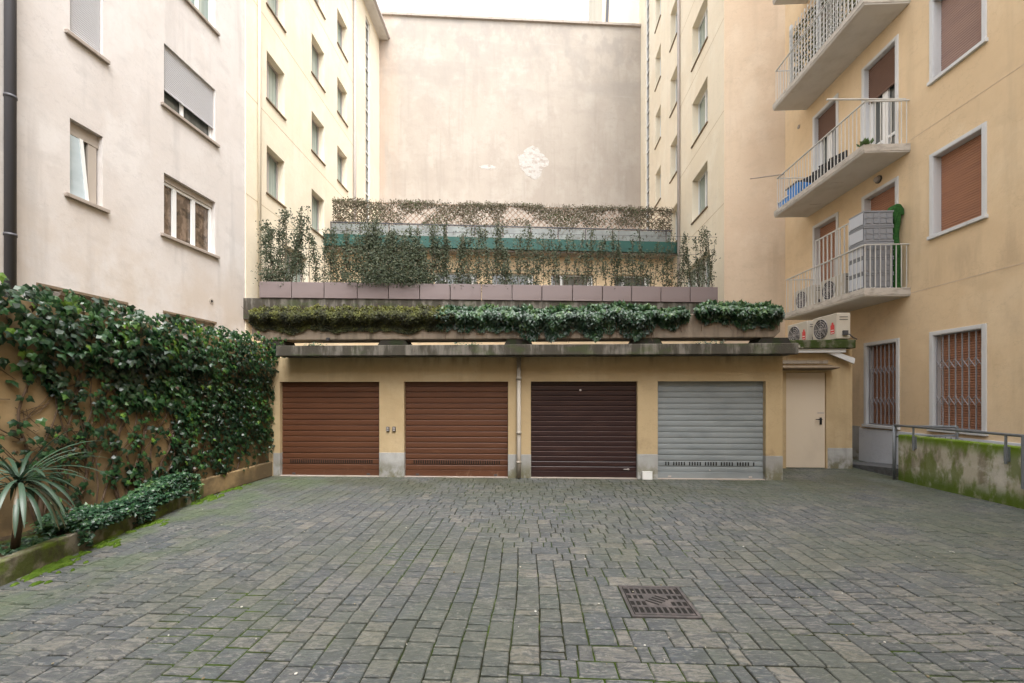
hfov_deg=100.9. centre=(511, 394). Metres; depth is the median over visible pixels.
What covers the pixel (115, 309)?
window
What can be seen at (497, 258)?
climbing plant
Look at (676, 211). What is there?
window
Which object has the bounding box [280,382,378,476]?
garage door
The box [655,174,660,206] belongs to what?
window
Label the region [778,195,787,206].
storage bin
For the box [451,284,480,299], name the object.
planter box
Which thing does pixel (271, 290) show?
planter box
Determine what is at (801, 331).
air conditioner
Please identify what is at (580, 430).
garage door
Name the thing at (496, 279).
window
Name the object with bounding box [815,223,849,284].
metal gate
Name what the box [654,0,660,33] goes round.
window
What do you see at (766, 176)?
drying pole
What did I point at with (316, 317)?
trough hedge
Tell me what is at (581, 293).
planter box
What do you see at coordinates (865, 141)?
balcony weed
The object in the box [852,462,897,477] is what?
ramp
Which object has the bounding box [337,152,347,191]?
window
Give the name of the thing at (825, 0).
balcony door
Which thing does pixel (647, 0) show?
stair window
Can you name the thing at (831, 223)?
balcony door
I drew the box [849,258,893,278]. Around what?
plastic crate
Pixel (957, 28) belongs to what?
window
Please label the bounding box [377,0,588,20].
sky
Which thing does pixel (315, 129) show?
window
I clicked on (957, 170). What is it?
window
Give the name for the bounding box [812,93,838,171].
balcony door
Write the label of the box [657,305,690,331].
hanging ivy
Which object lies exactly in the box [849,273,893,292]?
plastic crate
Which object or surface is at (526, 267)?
climbing plant
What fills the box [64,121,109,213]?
window
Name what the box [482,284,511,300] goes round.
planter box
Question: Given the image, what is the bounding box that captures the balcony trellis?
[789,0,859,84]
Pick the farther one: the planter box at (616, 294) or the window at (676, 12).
the window at (676, 12)
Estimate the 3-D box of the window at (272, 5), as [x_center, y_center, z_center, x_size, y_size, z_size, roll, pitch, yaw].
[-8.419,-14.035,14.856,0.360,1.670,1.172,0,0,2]
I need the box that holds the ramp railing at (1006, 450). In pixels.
[892,424,1023,488]
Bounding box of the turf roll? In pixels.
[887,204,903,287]
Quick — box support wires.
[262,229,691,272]
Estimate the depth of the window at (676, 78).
20.51 m
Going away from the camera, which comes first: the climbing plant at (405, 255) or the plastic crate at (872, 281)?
the plastic crate at (872, 281)
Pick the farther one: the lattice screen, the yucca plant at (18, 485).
the lattice screen
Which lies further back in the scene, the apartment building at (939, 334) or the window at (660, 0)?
the window at (660, 0)
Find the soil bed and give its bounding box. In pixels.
[0,487,190,556]
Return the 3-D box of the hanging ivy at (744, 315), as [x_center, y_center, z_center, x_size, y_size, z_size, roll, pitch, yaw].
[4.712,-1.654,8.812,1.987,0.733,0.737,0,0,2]
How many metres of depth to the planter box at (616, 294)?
13.69 m
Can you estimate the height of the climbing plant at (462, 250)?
2.184 m
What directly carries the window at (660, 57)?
in the apartment building at (712, 132)
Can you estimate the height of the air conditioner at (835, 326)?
0.620 m
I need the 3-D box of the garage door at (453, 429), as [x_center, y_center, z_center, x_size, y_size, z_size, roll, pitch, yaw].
[-1.117,0.687,8.534,2.130,1.945,0.200,0,0,2]
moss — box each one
[9,483,250,586]
[15,478,1021,682]
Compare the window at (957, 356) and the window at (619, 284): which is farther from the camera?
the window at (619, 284)
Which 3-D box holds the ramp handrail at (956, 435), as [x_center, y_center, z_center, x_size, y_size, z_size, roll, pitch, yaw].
[8.208,1.043,8.425,0.044,0.943,1.198,0,0,-5]
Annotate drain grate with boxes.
[618,585,702,619]
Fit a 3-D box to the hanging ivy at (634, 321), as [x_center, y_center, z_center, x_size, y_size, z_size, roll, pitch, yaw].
[2.231,-1.536,8.915,1.866,0.934,0.706,0,0,2]
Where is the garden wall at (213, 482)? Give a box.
[0,296,275,536]
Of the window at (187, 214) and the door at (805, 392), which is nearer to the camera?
the door at (805, 392)
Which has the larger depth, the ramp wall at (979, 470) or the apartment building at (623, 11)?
the apartment building at (623, 11)
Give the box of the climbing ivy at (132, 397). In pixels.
[0,272,286,527]
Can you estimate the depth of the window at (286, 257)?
16.19 m
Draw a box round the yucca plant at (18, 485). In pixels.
[0,425,112,549]
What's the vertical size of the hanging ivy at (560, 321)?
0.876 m
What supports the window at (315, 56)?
in the apartment building at (312, 104)
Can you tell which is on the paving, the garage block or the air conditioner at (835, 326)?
the garage block
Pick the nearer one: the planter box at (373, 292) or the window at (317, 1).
the planter box at (373, 292)
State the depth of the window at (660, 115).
23.18 m
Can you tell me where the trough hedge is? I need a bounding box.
[241,302,454,334]
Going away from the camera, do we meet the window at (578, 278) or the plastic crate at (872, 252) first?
the plastic crate at (872, 252)
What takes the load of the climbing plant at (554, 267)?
in the planter box at (556, 292)
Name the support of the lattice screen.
on the terrace building at (626, 245)
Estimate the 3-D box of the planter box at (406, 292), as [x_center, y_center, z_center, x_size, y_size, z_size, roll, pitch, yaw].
[-3.422,-3.279,13.573,0.952,0.498,0.420,0,0,-3]
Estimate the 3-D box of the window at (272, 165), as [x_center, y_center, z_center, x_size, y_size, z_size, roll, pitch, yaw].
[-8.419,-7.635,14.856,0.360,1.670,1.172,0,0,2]
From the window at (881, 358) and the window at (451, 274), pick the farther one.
the window at (451, 274)
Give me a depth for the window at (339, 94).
20.64 m
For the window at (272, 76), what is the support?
in the apartment building at (312, 104)
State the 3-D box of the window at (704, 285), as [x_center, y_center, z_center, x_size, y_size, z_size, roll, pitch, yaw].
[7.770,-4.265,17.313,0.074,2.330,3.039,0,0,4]
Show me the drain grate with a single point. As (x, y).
(667, 602)
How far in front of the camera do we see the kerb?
4.20 m
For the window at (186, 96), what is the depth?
11.22 m
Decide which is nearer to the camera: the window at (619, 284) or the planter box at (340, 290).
the planter box at (340, 290)
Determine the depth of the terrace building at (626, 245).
19.55 m
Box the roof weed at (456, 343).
[304,339,725,345]
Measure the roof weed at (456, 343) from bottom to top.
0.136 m
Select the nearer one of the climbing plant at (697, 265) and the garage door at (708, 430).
the garage door at (708, 430)
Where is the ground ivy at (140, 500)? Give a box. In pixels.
[0,469,204,557]
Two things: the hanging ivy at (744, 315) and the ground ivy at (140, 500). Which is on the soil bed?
the ground ivy at (140, 500)
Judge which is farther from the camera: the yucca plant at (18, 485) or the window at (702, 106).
the window at (702, 106)
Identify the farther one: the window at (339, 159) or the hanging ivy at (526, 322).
the window at (339, 159)
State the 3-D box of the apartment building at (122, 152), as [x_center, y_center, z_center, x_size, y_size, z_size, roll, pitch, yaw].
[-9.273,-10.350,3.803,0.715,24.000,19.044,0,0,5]
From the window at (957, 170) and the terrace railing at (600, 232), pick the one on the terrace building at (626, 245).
the terrace railing at (600, 232)
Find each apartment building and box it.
[0,0,244,339]
[245,0,389,340]
[589,0,638,22]
[639,0,784,342]
[773,0,1023,463]
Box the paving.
[0,459,1023,682]
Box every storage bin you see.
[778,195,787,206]
[785,180,810,201]
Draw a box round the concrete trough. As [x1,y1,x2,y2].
[252,314,790,346]
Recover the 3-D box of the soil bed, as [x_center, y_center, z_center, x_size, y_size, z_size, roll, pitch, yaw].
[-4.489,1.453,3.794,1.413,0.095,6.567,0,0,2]
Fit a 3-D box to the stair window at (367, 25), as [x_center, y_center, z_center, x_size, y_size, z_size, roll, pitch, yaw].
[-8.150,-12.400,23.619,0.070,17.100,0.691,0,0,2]
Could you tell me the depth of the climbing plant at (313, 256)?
13.37 m
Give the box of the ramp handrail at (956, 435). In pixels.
[896,425,958,465]
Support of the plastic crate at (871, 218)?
on the plastic crate at (872, 234)
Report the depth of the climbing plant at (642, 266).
13.93 m
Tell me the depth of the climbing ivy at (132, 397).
5.56 m
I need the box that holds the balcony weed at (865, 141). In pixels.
[856,138,873,146]
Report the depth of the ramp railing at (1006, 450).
6.98 m
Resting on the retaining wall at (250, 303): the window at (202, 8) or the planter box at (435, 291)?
the planter box at (435, 291)
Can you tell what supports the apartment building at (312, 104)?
on the ground
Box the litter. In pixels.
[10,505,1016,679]
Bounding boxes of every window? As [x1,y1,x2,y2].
[38,286,122,313]
[64,0,109,64]
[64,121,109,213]
[160,46,219,147]
[160,175,219,258]
[164,313,212,333]
[185,0,219,36]
[266,0,286,32]
[266,60,286,120]
[266,152,286,208]
[284,249,301,281]
[311,44,325,92]
[311,119,325,165]
[311,195,323,237]
[315,0,325,19]
[337,19,347,62]
[337,85,347,126]
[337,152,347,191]
[366,19,368,221]
[435,273,476,283]
[492,274,532,284]
[551,275,592,285]
[616,276,647,286]
[647,0,648,228]
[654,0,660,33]
[654,57,660,91]
[654,115,660,149]
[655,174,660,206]
[669,12,676,52]
[669,78,676,117]
[669,144,676,183]
[675,211,676,241]
[688,258,709,286]
[691,8,707,71]
[691,89,707,148]
[691,170,707,224]
[862,338,900,429]
[927,0,987,85]
[927,121,987,239]
[927,323,987,435]
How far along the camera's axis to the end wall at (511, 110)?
26.04 m
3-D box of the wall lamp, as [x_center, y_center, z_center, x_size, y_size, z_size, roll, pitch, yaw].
[8.683,-5.124,10.061,0.099,0.180,0.180,0,0,2]
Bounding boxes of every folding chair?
[801,168,826,182]
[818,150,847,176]
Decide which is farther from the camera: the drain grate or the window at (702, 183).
the window at (702, 183)
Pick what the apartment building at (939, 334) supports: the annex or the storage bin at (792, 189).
the storage bin at (792, 189)
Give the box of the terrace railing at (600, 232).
[330,221,671,241]
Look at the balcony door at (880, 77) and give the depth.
10.09 m
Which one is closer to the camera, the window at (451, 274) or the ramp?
the ramp
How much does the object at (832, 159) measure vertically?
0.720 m
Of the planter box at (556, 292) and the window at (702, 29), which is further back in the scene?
the window at (702, 29)
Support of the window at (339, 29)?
in the apartment building at (312, 104)
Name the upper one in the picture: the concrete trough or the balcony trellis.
the balcony trellis
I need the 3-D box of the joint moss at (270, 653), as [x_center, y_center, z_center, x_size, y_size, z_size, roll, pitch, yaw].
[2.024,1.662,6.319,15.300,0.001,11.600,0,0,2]
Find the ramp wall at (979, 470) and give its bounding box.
[898,434,1023,508]
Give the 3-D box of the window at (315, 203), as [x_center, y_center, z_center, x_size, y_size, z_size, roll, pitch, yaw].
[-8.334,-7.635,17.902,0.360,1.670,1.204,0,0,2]
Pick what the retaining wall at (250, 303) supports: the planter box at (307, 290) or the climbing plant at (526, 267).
the planter box at (307, 290)
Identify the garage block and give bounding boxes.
[269,343,798,479]
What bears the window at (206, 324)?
in the apartment building at (122, 152)
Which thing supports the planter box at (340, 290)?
on the retaining wall at (250, 303)
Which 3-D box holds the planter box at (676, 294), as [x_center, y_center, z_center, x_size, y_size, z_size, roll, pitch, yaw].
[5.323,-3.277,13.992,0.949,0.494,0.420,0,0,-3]
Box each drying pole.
[750,174,783,178]
[826,98,905,100]
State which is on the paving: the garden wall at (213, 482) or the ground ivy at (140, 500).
the garden wall at (213, 482)
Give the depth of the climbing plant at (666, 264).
13.95 m
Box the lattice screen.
[332,196,673,240]
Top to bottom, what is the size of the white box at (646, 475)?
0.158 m
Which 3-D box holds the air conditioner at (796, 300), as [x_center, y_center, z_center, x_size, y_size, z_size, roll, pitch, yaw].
[8.274,-2.640,11.651,0.424,0.620,0.892,0,0,2]
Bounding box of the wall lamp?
[873,175,881,183]
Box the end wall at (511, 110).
[379,11,640,238]
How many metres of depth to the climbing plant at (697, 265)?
14.02 m
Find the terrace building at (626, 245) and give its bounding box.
[323,234,676,299]
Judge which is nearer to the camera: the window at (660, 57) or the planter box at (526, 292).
the planter box at (526, 292)
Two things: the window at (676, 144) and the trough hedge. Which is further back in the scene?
the window at (676, 144)
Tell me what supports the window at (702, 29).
in the apartment building at (712, 132)
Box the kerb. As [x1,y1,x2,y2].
[0,485,203,586]
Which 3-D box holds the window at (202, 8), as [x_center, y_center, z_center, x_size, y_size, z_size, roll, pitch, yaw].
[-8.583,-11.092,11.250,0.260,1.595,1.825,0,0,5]
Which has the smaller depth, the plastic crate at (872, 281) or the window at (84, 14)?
the window at (84, 14)
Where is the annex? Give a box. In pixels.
[783,340,855,468]
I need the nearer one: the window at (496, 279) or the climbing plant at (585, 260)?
the climbing plant at (585, 260)
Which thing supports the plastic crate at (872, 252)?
on the plastic crate at (872, 266)
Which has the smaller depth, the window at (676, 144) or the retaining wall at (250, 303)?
the retaining wall at (250, 303)
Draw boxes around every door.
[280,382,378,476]
[404,382,507,477]
[531,381,636,478]
[658,381,764,479]
[786,373,824,467]
[812,0,838,47]
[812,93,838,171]
[812,212,838,284]
[861,34,898,143]
[861,176,898,211]
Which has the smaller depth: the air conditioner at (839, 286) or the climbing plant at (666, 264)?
the air conditioner at (839, 286)
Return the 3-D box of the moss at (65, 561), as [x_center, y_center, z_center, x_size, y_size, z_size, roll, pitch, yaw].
[-4.529,1.642,5.291,0.380,0.029,5.208,0,0,-10]
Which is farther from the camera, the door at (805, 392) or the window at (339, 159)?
the window at (339, 159)
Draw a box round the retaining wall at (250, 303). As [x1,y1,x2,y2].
[243,298,719,357]
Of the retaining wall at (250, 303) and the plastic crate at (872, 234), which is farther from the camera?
the retaining wall at (250, 303)
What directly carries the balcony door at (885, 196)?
in the apartment building at (939, 334)
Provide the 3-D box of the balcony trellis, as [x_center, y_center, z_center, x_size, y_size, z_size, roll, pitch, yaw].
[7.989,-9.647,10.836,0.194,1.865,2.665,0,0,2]
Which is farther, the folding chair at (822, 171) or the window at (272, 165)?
the window at (272, 165)
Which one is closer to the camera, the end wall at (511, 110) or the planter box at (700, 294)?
the planter box at (700, 294)
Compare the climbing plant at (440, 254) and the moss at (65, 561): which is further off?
the climbing plant at (440, 254)
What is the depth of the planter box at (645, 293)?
13.74 m
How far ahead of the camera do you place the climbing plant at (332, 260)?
13.40 m
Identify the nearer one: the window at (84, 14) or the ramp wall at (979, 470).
the ramp wall at (979, 470)
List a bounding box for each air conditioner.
[788,321,812,339]
[795,285,819,309]
[813,313,856,339]
[821,273,849,301]
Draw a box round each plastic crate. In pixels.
[849,210,893,233]
[849,226,893,248]
[849,242,893,263]
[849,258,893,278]
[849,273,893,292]
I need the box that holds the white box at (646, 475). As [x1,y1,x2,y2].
[642,471,651,479]
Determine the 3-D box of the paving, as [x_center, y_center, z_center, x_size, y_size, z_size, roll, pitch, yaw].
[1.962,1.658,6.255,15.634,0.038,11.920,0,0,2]
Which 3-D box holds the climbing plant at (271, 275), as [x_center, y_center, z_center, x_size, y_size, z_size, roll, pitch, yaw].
[-7.339,-4.605,13.408,1.789,2.604,0.926,0,0,-3]
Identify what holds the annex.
on the paving
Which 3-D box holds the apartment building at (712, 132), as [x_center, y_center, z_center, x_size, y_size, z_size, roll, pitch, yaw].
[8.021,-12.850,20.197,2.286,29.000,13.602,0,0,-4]
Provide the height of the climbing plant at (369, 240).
2.488 m
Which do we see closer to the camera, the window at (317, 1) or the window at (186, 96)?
the window at (186, 96)
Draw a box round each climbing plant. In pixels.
[251,207,310,286]
[292,206,330,281]
[316,223,367,284]
[320,215,409,287]
[353,223,457,288]
[409,222,454,283]
[447,224,498,288]
[477,221,516,291]
[502,224,552,284]
[540,228,574,284]
[566,224,603,285]
[596,227,639,288]
[627,228,662,285]
[656,232,689,286]
[680,227,719,286]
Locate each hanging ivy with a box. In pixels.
[434,303,548,342]
[543,302,582,342]
[575,300,659,342]
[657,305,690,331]
[694,299,785,331]
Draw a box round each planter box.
[259,281,291,297]
[292,282,324,298]
[324,282,357,298]
[358,283,388,298]
[389,283,419,299]
[420,284,450,299]
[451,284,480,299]
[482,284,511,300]
[512,285,541,300]
[541,285,571,300]
[572,285,601,301]
[601,286,630,301]
[631,286,660,301]
[661,287,689,302]
[689,287,717,302]
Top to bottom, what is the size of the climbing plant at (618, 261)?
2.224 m

